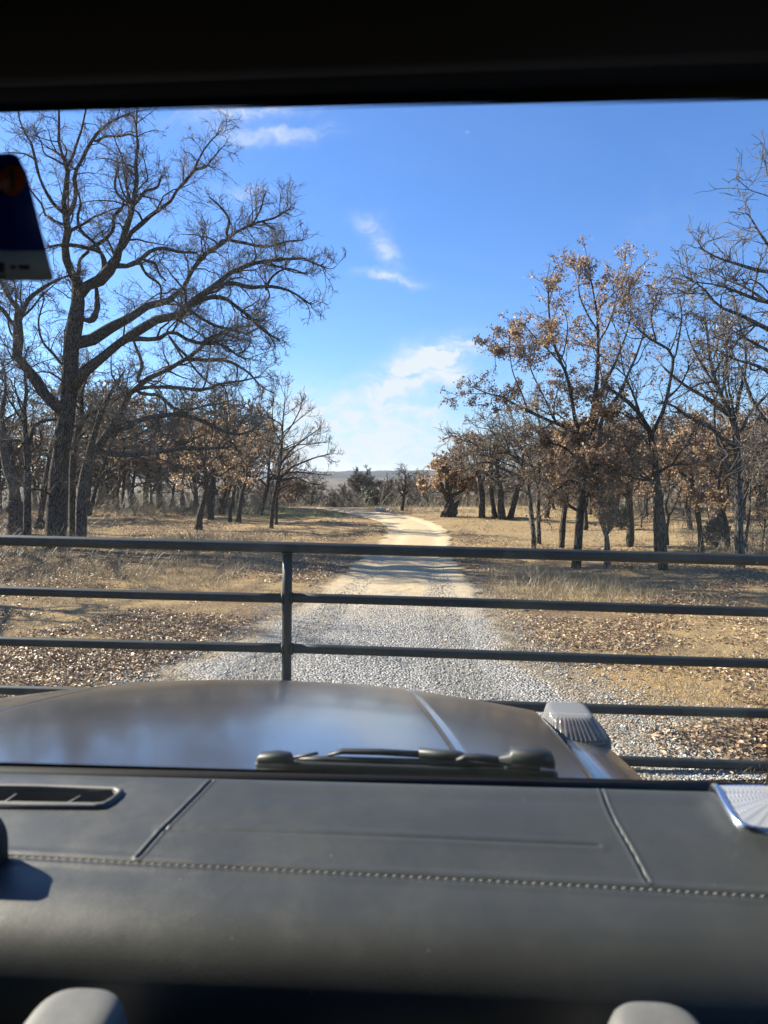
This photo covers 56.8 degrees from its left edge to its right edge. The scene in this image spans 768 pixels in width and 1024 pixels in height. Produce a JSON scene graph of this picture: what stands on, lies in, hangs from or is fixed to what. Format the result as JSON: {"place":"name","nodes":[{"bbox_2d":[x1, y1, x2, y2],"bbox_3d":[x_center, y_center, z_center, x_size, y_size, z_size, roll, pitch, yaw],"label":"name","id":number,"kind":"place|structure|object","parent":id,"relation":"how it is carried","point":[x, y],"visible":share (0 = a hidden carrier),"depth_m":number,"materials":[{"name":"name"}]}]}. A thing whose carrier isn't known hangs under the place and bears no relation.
{"place":"outdoors","nodes":[
{"label":"outdoors","id":0,"kind":"place"},
{"bbox_2d":[0,470,767,782],"bbox_3d":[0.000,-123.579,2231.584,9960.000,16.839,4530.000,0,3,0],"label":"ground","id":1,"kind":"structure","parent":0,"point":[446,523],"depth_m":10.99,"materials":[{"name":"brown plant"}]},
{"bbox_2d":[0,325,49,534],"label":"oak tree","id":2,"kind":"object","parent":1,"relation":"on","point":[13,508],"visible":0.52,"depth_m":19.85,"materials":[{"name":"brown plant"}]},
{"bbox_2d":[0,380,50,500],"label":"oak tree","id":3,"kind":"object","parent":1,"relation":"on","point":[16,468],"visible":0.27,"depth_m":27.64,"materials":[{"name":"brown plant"}]},
{"bbox_2d":[0,320,76,534],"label":"oak tree","id":4,"kind":"object","parent":1,"relation":"on","point":[26,442],"visible":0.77,"depth_m":15.87,"materials":[{"name":"brown plant"}]},
{"bbox_2d":[12,378,78,529],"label":"oak tree","id":5,"kind":"object","parent":1,"relation":"on","point":[43,495],"visible":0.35,"depth_m":21.41,"materials":[{"name":"brown plant"}]},
{"bbox_2d":[49,333,144,535],"bbox_3d":[-7.144,-1.785,17.472,2.162,5.138,2.119,0,3,0],"label":"oak tree","id":6,"kind":"object","parent":1,"relation":"on","point":[72,492],"visible":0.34,"depth_m":17.54,"materials":[{"name":"brown plant"}]},
{"bbox_2d":[125,405,142,502],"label":"oak tree","id":7,"kind":"object","parent":1,"relation":"on","point":[128,486],"depth_m":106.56,"materials":[{"name":"brown plant"}]},
{"bbox_2d":[0,108,346,549],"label":"oak tree","id":8,"kind":"object","parent":1,"relation":"on","point":[74,376],"visible":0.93,"depth_m":15.64,"materials":[{"name":"brown plant"}]},
{"bbox_2d":[66,293,286,536],"bbox_3d":[-4.905,-2.168,16.454,5.232,6.091,3.281,0,3,0],"label":"oak tree","id":9,"kind":"object","parent":1,"relation":"on","point":[112,428],"visible":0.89,"depth_m":16.52,"materials":[{"name":"brown plant"}]},
{"bbox_2d":[146,433,222,505],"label":"oak tree","id":10,"kind":"object","parent":1,"relation":"on","point":[183,487],"visible":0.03,"depth_m":84.95,"materials":[{"name":"brown plant"}]},
{"bbox_2d":[158,409,257,529],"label":"oak tree","id":11,"kind":"object","parent":1,"relation":"on","point":[200,512],"visible":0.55,"depth_m":22.24,"materials":[{"name":"brown plant"}]},
{"bbox_2d":[171,398,247,519],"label":"oak tree","id":12,"kind":"object","parent":1,"relation":"on","point":[210,514],"visible":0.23,"depth_m":26.77,"materials":[{"name":"brown plant"}]},
{"bbox_2d":[188,429,250,513],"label":"oak tree","id":13,"kind":"object","parent":1,"relation":"on","point":[222,509],"visible":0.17,"depth_m":29.77,"materials":[{"name":"brown plant"}]},
{"bbox_2d":[202,424,268,521],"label":"oak tree","id":14,"kind":"object","parent":1,"relation":"on","point":[229,517],"visible":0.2,"depth_m":25.66,"materials":[{"name":"brown plant"}]},
{"bbox_2d":[214,423,270,522],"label":"oak tree","id":15,"kind":"object","parent":1,"relation":"on","point":[246,470],"visible":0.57,"depth_m":25.10,"materials":[{"name":"brown plant"}]},
{"bbox_2d":[215,419,296,514],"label":"oak tree","id":16,"kind":"object","parent":1,"relation":"on","point":[269,479],"visible":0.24,"depth_m":29.74,"materials":[{"name":"brown plant"}]},
{"bbox_2d":[263,444,313,524],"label":"young oak","id":17,"kind":"object","parent":1,"relation":"on","point":[276,509],"visible":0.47,"depth_m":24.62,"materials":[{"name":"brown plant"}]},
{"bbox_2d":[238,371,343,528],"bbox_3d":[-2.894,-1.916,22.495,3.353,4.941,2.335,0,3,0],"label":"young oak","id":18,"kind":"object","parent":1,"relation":"on","point":[278,479],"visible":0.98,"depth_m":22.29,"materials":[{"name":"brown plant"}]},
{"bbox_2d":[280,479,309,503],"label":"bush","id":19,"kind":"object","parent":1,"relation":"on","point":[298,487],"visible":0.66,"depth_m":41.91,"materials":[{"name":"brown plant"}]},
{"bbox_2d":[295,476,329,505],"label":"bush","id":20,"kind":"object","parent":1,"relation":"on","point":[315,489],"visible":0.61,"depth_m":46.93,"materials":[{"name":"green plant"}]},
{"bbox_2d":[312,489,341,507],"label":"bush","id":21,"kind":"object","parent":1,"relation":"on","point":[331,497],"visible":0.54,"depth_m":51.93,"materials":[{"name":"green plant"}]},
{"bbox_2d":[337,465,380,506],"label":"oak tree","id":22,"kind":"object","parent":1,"relation":"on","point":[359,479],"visible":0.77,"depth_m":55.31,"materials":[{"name":"green plant"}]},
{"bbox_2d":[348,485,392,506],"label":"cedar bush","id":23,"kind":"object","parent":1,"relation":"on","point":[375,499],"visible":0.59,"depth_m":49.72,"materials":[{"name":"green plant"}]},
{"bbox_2d":[374,507,384,510],"bbox_3d":[-0.195,-0.130,32.359,0.562,0.186,0.314,0,3,0],"label":"boulder","id":24,"kind":"object","parent":1,"relation":"on","point":[379,508],"visible":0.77,"depth_m":32.26,"materials":[{"name":"stone"}]},
{"bbox_2d":[0,535,767,770],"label":"pipe gate","id":25,"kind":"structure","parent":1,"relation":"on","point":[287,598],"depth_m":4.21,"materials":[{"name":"metal"}]},
{"bbox_2d":[0,506,767,779],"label":"fallen leaves","id":26,"kind":"object","parent":1,"relation":"on","point":[746,730],"visible":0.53,"depth_m":8.05,"materials":[{"name":"brown plant"}]},
{"bbox_2d":[0,362,767,519],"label":"woodland","id":27,"kind":"object","parent":1,"relation":"on","point":[121,468],"visible":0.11,"depth_m":33.93,"materials":[{"name":"brown plant"}]},
{"bbox_2d":[0,502,767,782],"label":"dry grass","id":28,"kind":"structure","parent":1,"relation":"on","point":[555,578],"depth_m":11.36,"materials":[{"name":"plant"}]},
{"bbox_2d":[0,472,767,580],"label":"undergrowth","id":29,"kind":"object","parent":1,"relation":"on","point":[170,507],"visible":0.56,"depth_m":28.09,"materials":[{"name":"brown plant"}]},
{"bbox_2d":[370,472,401,506],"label":"oak tree","id":30,"kind":"object","parent":1,"relation":"on","point":[389,488],"visible":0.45,"depth_m":59.48,"materials":[{"name":"grey plant"}]},
{"bbox_2d":[391,463,421,510],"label":"oak tree","id":31,"kind":"object","parent":1,"relation":"on","point":[409,485],"visible":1,"depth_m":32.59,"materials":[{"name":"brown plant"}]},
{"bbox_2d":[406,467,442,506],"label":"oak tree","id":32,"kind":"object","parent":1,"relation":"on","point":[427,488],"visible":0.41,"depth_m":45.48,"materials":[{"name":"brown plant"}]},
{"bbox_2d":[416,449,476,506],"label":"oak tree","id":33,"kind":"object","parent":1,"relation":"on","point":[440,466],"visible":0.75,"depth_m":28.16,"materials":[{"name":"brown plant"}]},
{"bbox_2d":[440,499,458,517],"bbox_3d":[2.593,-0.108,28.099,0.811,0.862,0.498,0,3,0],"label":"tree stump","id":34,"kind":"object","parent":1,"relation":"on","point":[449,511],"visible":0.83,"depth_m":27.98,"materials":[{"name":"brown wood"}]},
{"bbox_2d":[449,427,496,517],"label":"oak tree","id":35,"kind":"object","parent":1,"relation":"on","point":[481,503],"visible":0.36,"depth_m":27.43,"materials":[{"name":"brown plant"}]},
{"bbox_2d":[443,443,506,506],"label":"oak tree","id":36,"kind":"object","parent":1,"relation":"on","point":[468,494],"visible":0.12,"depth_m":39.93,"materials":[{"name":"brown plant"}]},
{"bbox_2d":[468,423,527,519],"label":"oak tree","id":37,"kind":"object","parent":1,"relation":"on","point":[501,513],"visible":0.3,"depth_m":26.71,"materials":[{"name":"brown plant"}]},
{"bbox_2d":[433,395,562,547],"bbox_3d":[2.722,-0.972,16.541,3.264,3.627,2.191,0,3,0],"label":"oak tree","id":38,"kind":"object","parent":1,"relation":"on","point":[492,426],"visible":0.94,"depth_m":16.31,"materials":[{"name":"brown plant"}]},
{"bbox_2d":[459,432,543,518],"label":"oak tree","id":39,"kind":"object","parent":1,"relation":"on","point":[493,506],"visible":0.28,"depth_m":27.02,"materials":[{"name":"brown plant"}]},
{"bbox_2d":[492,435,552,518],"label":"oak tree","id":40,"kind":"object","parent":1,"relation":"on","point":[511,513],"visible":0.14,"depth_m":26.75,"materials":[{"name":"brown plant"}]},
{"bbox_2d":[495,383,570,543],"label":"oak tree","id":41,"kind":"object","parent":1,"relation":"on","point":[538,524],"visible":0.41,"depth_m":17.60,"materials":[{"name":"brown plant"}]},
{"bbox_2d":[523,421,573,517],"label":"oak tree","id":42,"kind":"object","parent":1,"relation":"on","point":[547,512],"visible":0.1,"depth_m":28.36,"materials":[{"name":"brown plant"}]},
{"bbox_2d":[436,235,674,568],"bbox_3d":[3.197,-2.040,13.203,4.316,6.268,3.082,0,3,0],"label":"oak tree","id":43,"kind":"object","parent":1,"relation":"on","point":[547,339],"visible":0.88,"depth_m":13.22,"materials":[{"name":"brown plant"}]},
{"bbox_2d":[539,414,600,548],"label":"oak tree","id":44,"kind":"object","parent":1,"relation":"on","point":[562,527],"visible":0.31,"depth_m":16.42,"materials":[{"name":"brown plant"}]},
{"bbox_2d":[567,429,622,530],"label":"oak tree","id":45,"kind":"object","parent":1,"relation":"on","point":[585,526],"visible":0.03,"depth_m":22.22,"materials":[{"name":"brown plant"}]},
{"bbox_2d":[555,398,646,567],"bbox_3d":[3.906,-0.488,13.175,1.557,3.108,2.113,0,3,0],"label":"oak tree","id":46,"kind":"object","parent":1,"relation":"on","point":[574,441],"visible":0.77,"depth_m":12.86,"materials":[{"name":"brown plant"}]},
{"bbox_2d":[613,504,635,528],"bbox_3d":[7.386,0.155,22.200,0.946,0.866,0.776,-2,4,-37],"label":"cedar bush","id":47,"kind":"object","parent":1,"relation":"on","point":[621,514],"visible":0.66,"depth_m":22.04,"materials":[{"name":"green plant"}]},
{"bbox_2d":[590,422,663,546],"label":"oak tree","id":48,"kind":"object","parent":1,"relation":"on","point":[630,537],"visible":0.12,"depth_m":16.64,"materials":[{"name":"brown plant"}]},
{"bbox_2d":[606,411,667,506],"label":"oak tree","id":49,"kind":"object","parent":1,"relation":"on","point":[633,451],"visible":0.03,"depth_m":27.26,"materials":[{"name":"brown plant"}]},
{"bbox_2d":[576,262,718,570],"bbox_3d":[4.590,-1.621,12.489,2.325,5.370,1.844,1,4,21],"label":"oak tree","id":50,"kind":"object","parent":1,"relation":"on","point":[652,456],"visible":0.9,"depth_m":12.47,"materials":[{"name":"brown plant"}]},
{"bbox_2d":[615,413,684,551],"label":"oak tree","id":51,"kind":"object","parent":1,"relation":"on","point":[646,487],"visible":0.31,"depth_m":15.37,"materials":[{"name":"brown plant"}]},
{"bbox_2d":[649,458,709,545],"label":"oak tree","id":52,"kind":"object","parent":1,"relation":"on","point":[671,511],"visible":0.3,"depth_m":16.41,"materials":[{"name":"brown plant"}]},
{"bbox_2d":[659,418,713,529],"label":"oak tree","id":53,"kind":"object","parent":1,"relation":"on","point":[676,436],"visible":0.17,"depth_m":22.16,"materials":[{"name":"brown plant"}]},
{"bbox_2d":[648,403,733,552],"bbox_3d":[6.538,-0.694,15.010,1.964,3.229,1.362,0,3,0],"label":"oak tree","id":54,"kind":"object","parent":1,"relation":"on","point":[687,491],"visible":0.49,"depth_m":14.98,"materials":[{"name":"brown plant"}]},
{"bbox_2d":[630,284,767,568],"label":"oak tree","id":55,"kind":"object","parent":1,"relation":"on","point":[738,544],"visible":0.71,"depth_m":12.99,"materials":[{"name":"brown plant"}]},
{"bbox_2d":[652,128,767,498],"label":"oak tree","id":56,"kind":"object","parent":1,"relation":"on","point":[740,336],"visible":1,"depth_m":8.35,"materials":[{"name":"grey plant"}]},
{"bbox_2d":[690,517,733,548],"bbox_3d":[7.369,0.491,15.813,0.906,0.798,0.823,0,3,0],"label":"cedar bush","id":57,"kind":"object","parent":1,"relation":"on","point":[711,529],"visible":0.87,"depth_m":15.68,"materials":[{"name":"green plant"}]},
{"bbox_2d":[694,471,732,543],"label":"oak tree","id":58,"kind":"object","parent":1,"relation":"on","point":[706,505],"visible":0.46,"depth_m":17.61,"materials":[{"name":"brown plant"}]},
{"bbox_2d":[679,406,756,552],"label":"oak tree","id":59,"kind":"object","parent":1,"relation":"on","point":[718,494],"visible":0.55,"depth_m":14.84,"materials":[{"name":"brown plant"}]},
{"bbox_2d":[688,399,758,519],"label":"oak tree","id":60,"kind":"object","parent":1,"relation":"on","point":[719,515],"visible":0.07,"depth_m":25.69,"materials":[{"name":"brown plant"}]},
{"bbox_2d":[728,403,767,548],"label":"oak tree","id":61,"kind":"object","parent":1,"relation":"on","point":[764,470],"visible":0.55,"depth_m":15.17,"materials":[{"name":"brown plant"}]},
{"bbox_2d":[731,394,767,519],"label":"oak tree","id":62,"kind":"object","parent":1,"relation":"on","point":[761,485],"visible":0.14,"depth_m":24.88,"materials":[{"name":"brown plant"}]},
{"bbox_2d":[732,471,767,552],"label":"sapling","id":63,"kind":"object","parent":1,"relation":"on","point":[763,501],"visible":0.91,"depth_m":14.97,"materials":[{"name":"brown plant"}]},
{"bbox_2d":[0,98,767,471],"label":"sky","id":64,"kind":"structure","parent":0,"point":[442,216],"materials":[{"name":"blue"}]},
{"bbox_2d":[158,506,653,779],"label":"road","id":65,"kind":"structure","parent":0,"point":[400,576],"depth_m":7.70,"materials":[{"name":"grey gravel"}]},
{"bbox_2d":[0,0,767,1023],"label":"off road vehicle","id":66,"kind":"object","parent":65,"relation":"on","point":[242,852],"visible":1,"depth_m":0.75,"materials":[{"name":"leather"}]},
{"bbox_2d":[0,153,53,280],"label":"hanging tag","id":67,"kind":"object","parent":66,"relation":"hanging from","point":[23,255],"visible":1,"depth_m":0.60,"materials":[{"name":"blue plastic"}]},
{"bbox_2d":[44,555,767,780],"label":"gravel","id":68,"kind":"structure","parent":0,"point":[678,775],"depth_m":6.17,"materials":[{"name":"grey gravel"}]},
{"bbox_2d":[632,482,663,527],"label":"oak tree","id":69,"kind":"object","parent":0,"point":[640,500],"visible":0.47,"depth_m":23.01,"materials":[{"name":"brown plant"}]}
]}

